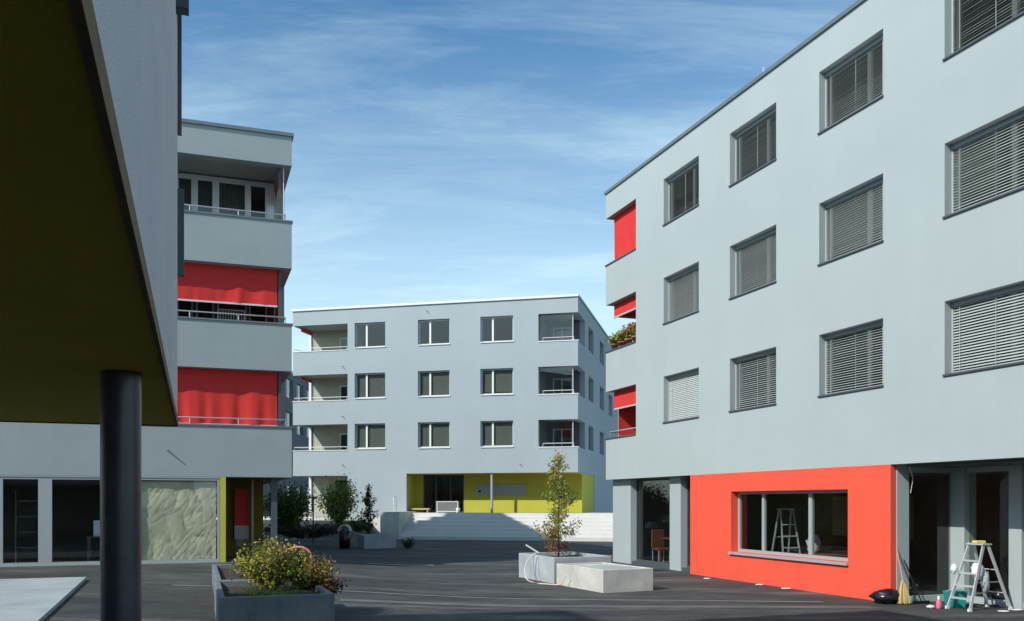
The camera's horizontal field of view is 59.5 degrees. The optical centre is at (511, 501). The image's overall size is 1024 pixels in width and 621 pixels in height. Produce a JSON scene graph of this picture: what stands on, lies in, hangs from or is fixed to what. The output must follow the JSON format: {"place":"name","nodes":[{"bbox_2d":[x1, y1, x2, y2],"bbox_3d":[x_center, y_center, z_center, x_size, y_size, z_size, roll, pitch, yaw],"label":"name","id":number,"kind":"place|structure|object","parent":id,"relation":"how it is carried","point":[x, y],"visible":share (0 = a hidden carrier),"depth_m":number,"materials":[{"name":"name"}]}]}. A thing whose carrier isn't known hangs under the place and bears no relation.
{"place":"outdoors","nodes":[
{"label":"outdoors","id":0,"kind":"place"},
{"bbox_2d":[0,577,85,620],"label":"pavement","id":1,"kind":"structure","parent":0,"point":[31,599],"depth_m":16.14,"materials":[{"name":"grey concrete"}]},
{"bbox_2d":[416,512,455,512],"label":"terrace floor","id":2,"kind":"structure","parent":0,"point":[435,512],"depth_m":49.99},
{"bbox_2d":[409,508,430,512],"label":"bench","id":3,"kind":"object","parent":2,"relation":"on","point":[427,509],"visible":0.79,"depth_m":49.25,"materials":[{"name":"wood"}]},
{"bbox_2d":[436,501,457,512],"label":"glass screen","id":4,"kind":"object","parent":2,"relation":"on","point":[447,506],"visible":1,"depth_m":48.74,"materials":[{"name":"white paint"}]},
{"bbox_2d":[0,516,1023,620],"bbox_3d":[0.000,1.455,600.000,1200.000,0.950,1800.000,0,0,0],"label":"ground","id":5,"kind":"structure","parent":0,"point":[463,570],"depth_m":18.30,"materials":[{"name":"grey asphalt"}]},
{"bbox_2d":[0,0,188,426],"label":"apartment building","id":6,"kind":"structure","parent":5,"relation":"on","point":[91,231],"depth_m":2.56,"materials":[{"name":"paint"}]},
{"bbox_2d":[100,370,140,620],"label":"column","id":7,"kind":"structure","parent":5,"relation":"on","point":[120,495],"depth_m":4.62,"materials":[{"name":"metal"}]},
{"bbox_2d":[0,118,293,566],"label":"apartment building","id":8,"kind":"structure","parent":5,"relation":"on","point":[230,435],"depth_m":24.07,"materials":[{"name":"paint"}]},
{"bbox_2d":[15,490,37,562],"bbox_3d":[-12.461,0.640,23.175,0.660,1.900,0.300,0,0,-19],"label":"shelf rack","id":9,"kind":"object","parent":8,"relation":"in","point":[17,516],"visible":0.48,"depth_m":23.03,"materials":[{"name":"metal"}]},
{"bbox_2d":[86,536,99,560],"bbox_3d":[-10.912,1.250,24.041,0.900,0.680,0.600,0,0,-19],"label":"stand","id":10,"kind":"object","parent":8,"relation":"in","point":[89,548],"visible":0.43,"depth_m":23.66,"materials":[{"name":"metal"}]},
{"bbox_2d":[93,520,99,535],"bbox_3d":[-10.912,0.700,24.041,0.560,0.420,0.400,0,0,-19],"label":"storage box","id":11,"kind":"object","parent":10,"relation":"on","point":[96,527],"visible":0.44,"depth_m":23.79,"materials":[{"name":"white"}]},
{"bbox_2d":[0,475,219,566],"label":"shop window","id":12,"kind":"structure","parent":8,"relation":"in","point":[44,481],"depth_m":22.43,"materials":[{"name":"grey glass"}]},
{"bbox_2d":[141,481,215,559],"bbox_3d":[-8.786,0.495,23.550,1.900,2.070,0.050,0,0,-19],"label":"masking paper","id":13,"kind":"object","parent":8,"relation":"attached to","point":[178,520],"visible":0.95,"depth_m":23.55,"materials":[{"name":"beige paper"}]},
{"bbox_2d":[177,301,266,321],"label":"window","id":14,"kind":"structure","parent":8,"relation":"in","point":[177,301],"depth_m":25.74,"materials":[{"name":"white paint"}]},
{"bbox_2d":[177,176,266,217],"bbox_3d":[-8.645,-7.950,25.740,3.100,2.620,0.050,0,0,-19],"label":"window","id":15,"kind":"structure","parent":8,"relation":"in","point":[182,177],"depth_m":25.77,"materials":[{"name":"white paint"}]},
{"bbox_2d":[217,309,244,319],"bbox_3d":[-7.783,-4.573,24.792,0.721,1.434,0.392,0,0,-19],"label":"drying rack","id":16,"kind":"object","parent":8,"relation":"on","point":[228,312],"visible":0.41,"depth_m":24.59,"materials":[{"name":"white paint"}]},
{"bbox_2d":[212,564,252,590],"bbox_3d":[-5.162,1.655,17.324,1.150,0.650,4.100,0,0,-19],"label":"planter","id":17,"kind":"object","parent":5,"relation":"on","point":[221,572],"visible":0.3,"depth_m":17.74,"materials":[{"name":"concrete"}]},
{"bbox_2d":[216,488,268,516],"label":"shrub","id":18,"kind":"object","parent":5,"relation":"on","point":[263,502],"visible":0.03,"depth_m":43.91,"materials":[{"name":"green plant"}]},
{"bbox_2d":[216,371,308,515],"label":"apartment building","id":19,"kind":"structure","parent":5,"relation":"on","point":[296,387],"depth_m":71.55,"materials":[{"name":"white paint"}]},
{"bbox_2d":[286,412,290,425],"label":"window","id":20,"kind":"structure","parent":19,"relation":"in","point":[286,412],"depth_m":69.63,"materials":[{"name":"grey glass"}]},
{"bbox_2d":[286,379,290,398],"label":"window","id":21,"kind":"structure","parent":19,"relation":"in","point":[286,379],"depth_m":69.98,"materials":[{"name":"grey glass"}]},
{"bbox_2d":[297,384,301,400],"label":"window","id":22,"kind":"structure","parent":19,"relation":"in","point":[297,384],"depth_m":73.40,"materials":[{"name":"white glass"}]},
{"bbox_2d":[214,580,334,620],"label":"planter","id":23,"kind":"object","parent":5,"relation":"on","point":[318,604],"visible":0.71,"depth_m":12.80,"materials":[{"name":"concrete"}]},
{"bbox_2d":[226,533,315,590],"bbox_3d":[-3.955,0.977,14.459,1.336,0.996,1.277,0,0,38],"label":"shrub","id":24,"kind":"object","parent":23,"relation":"in","point":[262,568],"visible":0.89,"depth_m":14.22,"materials":[{"name":"green plant"}]},
{"bbox_2d":[230,584,311,595],"bbox_3d":[-3.511,1.337,13.300,1.332,0.252,1.081,0,0,20],"label":"ground cover plant","id":25,"kind":"object","parent":23,"relation":"in","point":[262,592],"visible":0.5,"depth_m":13.28,"materials":[{"name":"green plant"}]},
{"bbox_2d":[274,547,344,588],"bbox_3d":[-3.336,1.072,14.606,1.163,0.732,1.254,0,0,-29],"label":"shrub","id":26,"kind":"object","parent":23,"relation":"in","point":[303,578],"visible":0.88,"depth_m":14.37,"materials":[{"name":"green plant"}]},
{"bbox_2d":[284,546,312,563],"bbox_3d":[-3.435,0.847,14.375,0.483,0.289,0.044,0,0,0],"label":"garden hose","id":27,"kind":"object","parent":26,"relation":"on","point":[306,549],"visible":0.94,"depth_m":14.36,"materials":[{"name":"pink rubber"}]},
{"bbox_2d":[310,573,350,593],"bbox_3d":[-2.956,1.335,14.587,0.684,0.416,0.733,0,0,34],"label":"shrub","id":28,"kind":"object","parent":23,"relation":"in","point":[329,585],"visible":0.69,"depth_m":14.42,"materials":[{"name":"green plant"}]},
{"bbox_2d":[263,477,328,528],"bbox_3d":[-9.908,0.102,40.023,3.427,2.820,2.830,0,0,0],"label":"shrub","id":29,"kind":"object","parent":5,"relation":"on","point":[290,510],"visible":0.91,"depth_m":39.66,"materials":[{"name":"green plant"}]},
{"bbox_2d":[216,517,379,531],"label":"ledge wall","id":30,"kind":"structure","parent":5,"relation":"on","point":[377,521],"depth_m":47.63,"materials":[{"name":"concrete"}]},
{"bbox_2d":[263,522,346,538],"bbox_3d":[-9.024,1.198,38.895,3.867,0.833,2.351,0,0,0],"label":"shrub","id":31,"kind":"object","parent":5,"relation":"on","point":[296,532],"visible":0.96,"depth_m":38.55,"materials":[{"name":"green plant"}]},
{"bbox_2d":[309,496,317,543],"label":"garden lamp","id":32,"kind":"object","parent":5,"relation":"on","point":[313,516],"visible":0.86,"depth_m":41.17,"materials":[{"name":"black metal"}]},
{"bbox_2d":[311,473,361,525],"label":"tree","id":33,"kind":"object","parent":5,"relation":"on","point":[336,505],"visible":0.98,"depth_m":43.30,"materials":[{"name":"green plant"}]},
{"bbox_2d":[338,524,351,548],"bbox_3d":[-6.950,1.427,37.200,0.520,1.006,0.480,0,0,0],"label":"litter bin","id":34,"kind":"object","parent":5,"relation":"on","point":[344,539],"visible":1,"depth_m":37.01,"materials":[{"name":"black metal"}]},
{"bbox_2d":[342,516,374,531],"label":"shrub","id":35,"kind":"object","parent":5,"relation":"on","point":[355,527],"visible":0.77,"depth_m":41.27,"materials":[{"name":"green plant"}]},
{"bbox_2d":[355,483,378,533],"bbox_3d":[-6.397,0.372,39.620,0.982,2.425,0.918,0,0,32],"label":"sapling","id":36,"kind":"object","parent":5,"relation":"on","point":[368,512],"visible":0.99,"depth_m":39.58,"materials":[{"name":"green plant"}]},
{"bbox_2d":[357,534,395,548],"bbox_3d":[-5.730,1.680,37.879,1.350,0.600,1.600,0,0,-19],"label":"planter","id":37,"kind":"object","parent":5,"relation":"on","point":[374,541],"visible":0.81,"depth_m":37.17,"materials":[{"name":"grey concrete"}]},
{"bbox_2d":[380,511,415,538],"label":"stair wall","id":38,"kind":"structure","parent":5,"relation":"on","point":[393,523],"depth_m":46.60,"materials":[{"name":"concrete"}]},
{"bbox_2d":[393,496,396,511],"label":"handrail","id":39,"kind":"object","parent":38,"relation":"on","point":[393,504],"visible":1,"depth_m":47.54,"materials":[{"name":"metal"}]},
{"bbox_2d":[400,535,415,547],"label":"shrub","id":40,"kind":"object","parent":5,"relation":"on","point":[407,543],"visible":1,"depth_m":37.33,"materials":[{"name":"green plant"}]},
{"bbox_2d":[291,294,617,516],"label":"apartment building","id":41,"kind":"structure","parent":5,"relation":"on","point":[491,405],"depth_m":49.21,"materials":[{"name":"white paint"}]},
{"bbox_2d":[340,433,347,449],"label":"window","id":42,"kind":"structure","parent":41,"relation":"in","point":[342,433],"depth_m":52.22,"materials":[{"name":"white paint"}]},
{"bbox_2d":[340,385,347,399],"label":"window","id":43,"kind":"structure","parent":41,"relation":"in","point":[343,385],"depth_m":52.22,"materials":[{"name":"white paint"}]},
{"bbox_2d":[340,337,347,349],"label":"window","id":44,"kind":"structure","parent":41,"relation":"in","point":[343,337],"depth_m":52.22,"materials":[{"name":"white paint"}]},
{"bbox_2d":[354,373,385,398],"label":"window","id":45,"kind":"structure","parent":41,"relation":"in","point":[369,385],"depth_m":49.83,"materials":[{"name":"white paint"}]},
{"bbox_2d":[354,322,385,347],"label":"window","id":46,"kind":"structure","parent":41,"relation":"in","point":[366,324],"depth_m":49.80,"materials":[{"name":"white paint"}]},
{"bbox_2d":[355,423,385,449],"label":"window","id":47,"kind":"structure","parent":41,"relation":"in","point":[368,436],"depth_m":49.83,"materials":[{"name":"white paint"}]},
{"bbox_2d":[418,422,449,448],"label":"window","id":48,"kind":"structure","parent":41,"relation":"in","point":[434,434],"depth_m":48.95,"materials":[{"name":"white paint"}]},
{"bbox_2d":[418,371,449,396],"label":"window","id":49,"kind":"structure","parent":41,"relation":"in","point":[431,383],"depth_m":48.96,"materials":[{"name":"grey glass"}]},
{"bbox_2d":[418,319,449,345],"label":"window","id":50,"kind":"structure","parent":41,"relation":"in","point":[429,321],"depth_m":48.92,"materials":[{"name":"white paint"}]},
{"bbox_2d":[423,475,463,512],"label":"entrance door","id":51,"kind":"structure","parent":41,"relation":"in","point":[423,475],"depth_m":50.28,"materials":[{"name":"metal"}]},
{"bbox_2d":[480,421,513,447],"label":"window","id":52,"kind":"structure","parent":41,"relation":"in","point":[493,433],"depth_m":48.15,"materials":[{"name":"grey glass"}]},
{"bbox_2d":[480,368,513,395],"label":"window","id":53,"kind":"structure","parent":41,"relation":"in","point":[492,380],"depth_m":48.13,"materials":[{"name":"grey glass"}]},
{"bbox_2d":[480,316,513,342],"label":"window","id":54,"kind":"structure","parent":41,"relation":"in","point":[482,318],"depth_m":48.13,"materials":[{"name":"white paint"}]},
{"bbox_2d":[553,429,571,446],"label":"window","id":55,"kind":"structure","parent":41,"relation":"in","point":[553,429],"depth_m":49.55,"materials":[{"name":"white paint"}]},
{"bbox_2d":[553,378,571,393],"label":"window","id":56,"kind":"structure","parent":41,"relation":"in","point":[561,379],"depth_m":49.55,"materials":[{"name":"white paint"}]},
{"bbox_2d":[553,327,571,339],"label":"window","id":57,"kind":"structure","parent":41,"relation":"in","point":[565,327],"depth_m":49.55,"materials":[{"name":"white paint"}]},
{"bbox_2d":[174,585,821,601],"bbox_3d":[-0.500,1.816,17.845,13.052,0.216,0.120,0,0,5],"label":"drain channel","id":58,"kind":"object","parent":5,"relation":"on","point":[552,599],"visible":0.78,"depth_m":17.68,"materials":[{"name":"metal"}]},
{"bbox_2d":[398,511,612,541],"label":"steps","id":59,"kind":"structure","parent":5,"relation":"on","point":[596,526],"depth_m":46.01,"materials":[{"name":"concrete"}]},
{"bbox_2d":[524,553,565,584],"bbox_3d":[0.709,1.594,21.143,0.433,0.667,2.122,0,0,-17],"label":"garden hose","id":60,"kind":"object","parent":5,"relation":"on","point":[541,583],"visible":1,"depth_m":21.06,"materials":[{"name":"white rubber"}]},
{"bbox_2d":[519,552,610,583],"bbox_3d":[1.295,1.645,22.399,1.550,0.670,2.100,0,0,-23],"label":"planter","id":61,"kind":"object","parent":5,"relation":"on","point":[546,566],"visible":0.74,"depth_m":21.77,"materials":[{"name":"grey concrete"}]},
{"bbox_2d":[532,450,581,556],"bbox_3d":[1.146,0.043,22.773,1.291,2.743,1.346,0,0,0],"label":"sapling","id":62,"kind":"object","parent":61,"relation":"on","point":[555,531],"visible":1,"depth_m":22.69,"materials":[{"name":"green plant"}]},
{"bbox_2d":[557,562,652,592],"bbox_3d":[2.061,1.710,20.237,1.270,0.540,2.140,0,0,-25],"label":"concrete bench","id":63,"kind":"object","parent":5,"relation":"on","point":[602,577],"visible":0.84,"depth_m":19.44,"materials":[{"name":"concrete"}]},
{"bbox_2d":[338,599,872,607],"bbox_3d":[1.700,1.867,16.516,9.802,0.115,0.340,0,0,1],"label":"road seam","id":64,"kind":"object","parent":5,"relation":"on","point":[610,606],"visible":1,"depth_m":16.50,"materials":[{"name":"grey concrete"}]},
{"bbox_2d":[604,0,1023,608],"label":"apartment building","id":65,"kind":"structure","parent":5,"relation":"on","point":[814,278],"depth_m":19.26,"materials":[{"name":"paint"}]},
{"bbox_2d":[605,335,618,348],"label":"potted plant","id":66,"kind":"object","parent":65,"relation":"on","point":[614,343],"visible":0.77,"depth_m":28.63,"materials":[{"name":"green plant"}]},
{"bbox_2d":[612,329,624,346],"bbox_3d":[3.453,-5.177,28.241,0.566,0.634,0.589,0,0,-26],"label":"potted plant","id":67,"kind":"object","parent":65,"relation":"on","point":[620,339],"visible":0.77,"depth_m":28.17,"materials":[{"name":"green plant"}]},
{"bbox_2d":[619,323,632,343],"bbox_3d":[3.622,-5.221,27.834,0.645,0.723,0.596,0,0,0],"label":"potted plant","id":68,"kind":"object","parent":65,"relation":"on","point":[627,339],"visible":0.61,"depth_m":27.79,"materials":[{"name":"green plant"}]},
{"bbox_2d":[626,322,635,340],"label":"potted plant","id":69,"kind":"object","parent":65,"relation":"on","point":[632,328],"visible":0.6,"depth_m":27.28,"materials":[{"name":"green plant"}]},
{"bbox_2d":[651,530,669,562],"bbox_3d":[4.609,1.385,27.715,0.440,1.050,0.470,0,0,-19],"label":"chair","id":70,"kind":"object","parent":65,"relation":"on","point":[657,540],"visible":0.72,"depth_m":27.83,"materials":[{"name":"brown wood"}]},
{"bbox_2d":[632,477,689,571],"bbox_3d":[4.518,0.670,26.049,0.220,2.720,4.050,0,0,-19],"label":"shop window","id":71,"kind":"structure","parent":65,"relation":"in","point":[638,561],"depth_m":26.57,"materials":[{"name":"metal"}]},
{"bbox_2d":[659,537,669,561],"bbox_3d":[5.282,1.510,27.460,0.800,0.800,1.900,0,0,-19],"label":"table","id":72,"kind":"object","parent":65,"relation":"on","point":[660,556],"visible":0.04,"depth_m":28.16,"materials":[{"name":"brown wood"}]},
{"bbox_2d":[662,369,698,423],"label":"window","id":73,"kind":"structure","parent":65,"relation":"in","point":[670,400],"depth_m":24.83,"materials":[{"name":"white paint"}]},
{"bbox_2d":[662,264,698,324],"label":"window","id":74,"kind":"structure","parent":65,"relation":"in","point":[669,283],"depth_m":24.97,"materials":[{"name":"white paint"}]},
{"bbox_2d":[662,160,698,225],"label":"window","id":75,"kind":"structure","parent":65,"relation":"in","point":[669,185],"depth_m":25.17,"materials":[{"name":"white paint"}]},
{"bbox_2d":[728,349,776,411],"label":"window","id":76,"kind":"structure","parent":65,"relation":"in","point":[736,365],"depth_m":21.80,"materials":[{"name":"white paint"}]},
{"bbox_2d":[728,228,776,299],"bbox_3d":[5.872,-5.695,21.437,0.365,1.330,1.920,0,0,-19],"label":"window","id":77,"kind":"structure","parent":65,"relation":"in","point":[736,253],"depth_m":21.80,"materials":[{"name":"white paint"}]},
{"bbox_2d":[728,107,776,186],"bbox_3d":[5.872,-8.495,21.437,0.365,1.330,1.920,0,0,-19],"label":"window","id":78,"kind":"structure","parent":65,"relation":"in","point":[736,141],"depth_m":21.91,"materials":[{"name":"white paint"}]},
{"bbox_2d":[771,508,800,553],"bbox_3d":[6.681,1.035,21.855,0.540,1.763,1.070,0,0,-7],"label":"stepladder","id":79,"kind":"object","parent":65,"relation":"on","point":[789,524],"visible":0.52,"depth_m":21.74,"materials":[{"name":"metal"}]},
{"bbox_2d":[728,489,848,565],"bbox_3d":[6.235,0.515,20.265,0.340,1.550,4.280,0,0,-19],"label":"window","id":80,"kind":"structure","parent":65,"relation":"in","point":[810,554],"depth_m":20.29,"materials":[{"name":"glass"}]},
{"bbox_2d":[803,552,847,556],"bbox_3d":[7.544,1.570,21.365,0.700,0.680,1.000,0,0,-19],"label":"table","id":81,"kind":"object","parent":65,"relation":"on","point":[829,554],"visible":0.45,"depth_m":21.03,"materials":[{"name":"brown wood"}]},
{"bbox_2d":[806,534,820,552],"bbox_3d":[7.295,1.014,21.649,0.333,0.480,0.285,0,0,-14],"label":"cloth bundle","id":82,"kind":"object","parent":81,"relation":"on","point":[817,542],"visible":0.47,"depth_m":21.55,"materials":[{"name":"white fabric"}]},
{"bbox_2d":[817,320,883,397],"bbox_3d":[7.000,-2.895,18.250,0.365,1.330,1.920,0,0,-19],"label":"window","id":83,"kind":"structure","parent":65,"relation":"in","point":[826,343],"depth_m":18.54,"materials":[{"name":"white paint"}]},
{"bbox_2d":[817,178,883,265],"bbox_3d":[7.000,-5.695,18.250,0.365,1.330,1.920,0,0,-19],"label":"window","id":84,"kind":"structure","parent":65,"relation":"in","point":[826,211],"depth_m":18.50,"materials":[{"name":"white paint"}]},
{"bbox_2d":[817,35,883,134],"bbox_3d":[7.000,-8.495,18.250,0.365,1.330,1.920,0,0,-19],"label":"window","id":85,"kind":"structure","parent":65,"relation":"in","point":[826,80],"depth_m":18.59,"materials":[{"name":"white paint"}]},
{"bbox_2d":[942,283,1023,376],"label":"window","id":86,"kind":"structure","parent":65,"relation":"in","point":[953,310],"depth_m":15.32,"materials":[{"name":"white paint"}]},
{"bbox_2d":[942,111,1023,218],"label":"window","id":87,"kind":"structure","parent":65,"relation":"in","point":[953,153],"depth_m":15.37,"materials":[{"name":"white paint"}]},
{"bbox_2d":[942,0,1023,60],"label":"window","id":88,"kind":"structure","parent":65,"relation":"in","point":[953,8],"depth_m":15.90,"materials":[{"name":"white paint"}]},
{"bbox_2d":[868,588,898,603],"bbox_3d":[7.118,1.803,17.029,0.637,0.317,0.457,0,0,0],"label":"rubbish bag","id":89,"kind":"object","parent":5,"relation":"on","point":[886,596],"visible":0.94,"depth_m":16.89,"materials":[{"name":"black plastic"}]},
{"bbox_2d":[896,546,910,603],"bbox_3d":[7.380,1.263,17.040,0.237,1.316,0.485,0,0,0],"label":"broom","id":90,"kind":"object","parent":5,"relation":"on","point":[904,597],"visible":1,"depth_m":16.85,"materials":[{"name":"yellow wood"}]},
{"bbox_2d":[904,560,929,603],"bbox_3d":[7.576,1.278,17.072,0.669,1.305,0.297,0,0,35],"label":"squeegee","id":91,"kind":"object","parent":5,"relation":"on","point":[922,602],"visible":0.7,"depth_m":16.98,"materials":[{"name":"black plastic"}]},
{"bbox_2d":[936,596,941,608],"bbox_3d":[7.720,1.815,16.200,0.096,0.230,0.096,0,0,0],"label":"bottle","id":92,"kind":"object","parent":5,"relation":"on","point":[938,604],"visible":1,"depth_m":16.17,"materials":[{"name":"pink plastic"}]},
{"bbox_2d":[943,589,967,607],"bbox_3d":[8.140,1.752,16.427,0.352,0.355,0.306,0,0,0],"label":"bucket","id":93,"kind":"object","parent":5,"relation":"on","point":[958,603],"visible":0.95,"depth_m":16.34,"materials":[{"name":"teal plastic"}]},
{"bbox_2d":[945,542,1012,611],"bbox_3d":[8.420,1.335,16.150,1.020,1.208,0.540,0,0,-19],"label":"stepladder","id":94,"kind":"object","parent":5,"relation":"on","point":[960,572],"visible":0.95,"depth_m":16.05,"materials":[{"name":"metal"}]},
{"bbox_2d":[950,563,957,573],"bbox_3d":[8.019,1.207,16.249,0.130,0.203,0.111,0,0,0],"label":"cleaning rag","id":95,"kind":"object","parent":94,"relation":"on","point":[953,568],"visible":1,"depth_m":16.22,"materials":[{"name":"white fabric"}]},
{"bbox_2d":[971,562,983,579],"bbox_3d":[8.318,1.241,16.001,0.215,0.386,0.192,0,0,0],"label":"cleaning rag","id":96,"kind":"object","parent":94,"relation":"hanging from","point":[974,568],"visible":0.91,"depth_m":15.95,"materials":[{"name":"white fabric"}]},
{"bbox_2d":[972,540,985,542],"bbox_3d":[8.420,0.718,16.150,0.220,0.045,0.120,0,0,-19],"label":"sponge","id":97,"kind":"object","parent":94,"relation":"on","point":[978,541],"visible":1,"depth_m":16.11},
{"bbox_2d":[981,570,989,593],"bbox_3d":[8.460,1.422,16.000,0.135,0.441,0.141,0,0,36],"label":"cleaning rag","id":98,"kind":"object","parent":94,"relation":"hanging from","point":[986,585],"visible":1,"depth_m":15.96,"materials":[{"name":"white fabric"}]},
{"bbox_2d":[991,587,1008,600],"bbox_3d":[9.152,1.782,16.751,0.351,0.394,0.369,0,0,0],"label":"rubbish bag","id":99,"kind":"object","parent":5,"relation":"on","point":[994,595],"visible":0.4,"depth_m":16.66,"materials":[{"name":"black plastic"}]},
{"bbox_2d":[182,0,856,370],"label":"sky","id":100,"kind":"structure","parent":0,"point":[443,150],"materials":[{"name":"blue"}]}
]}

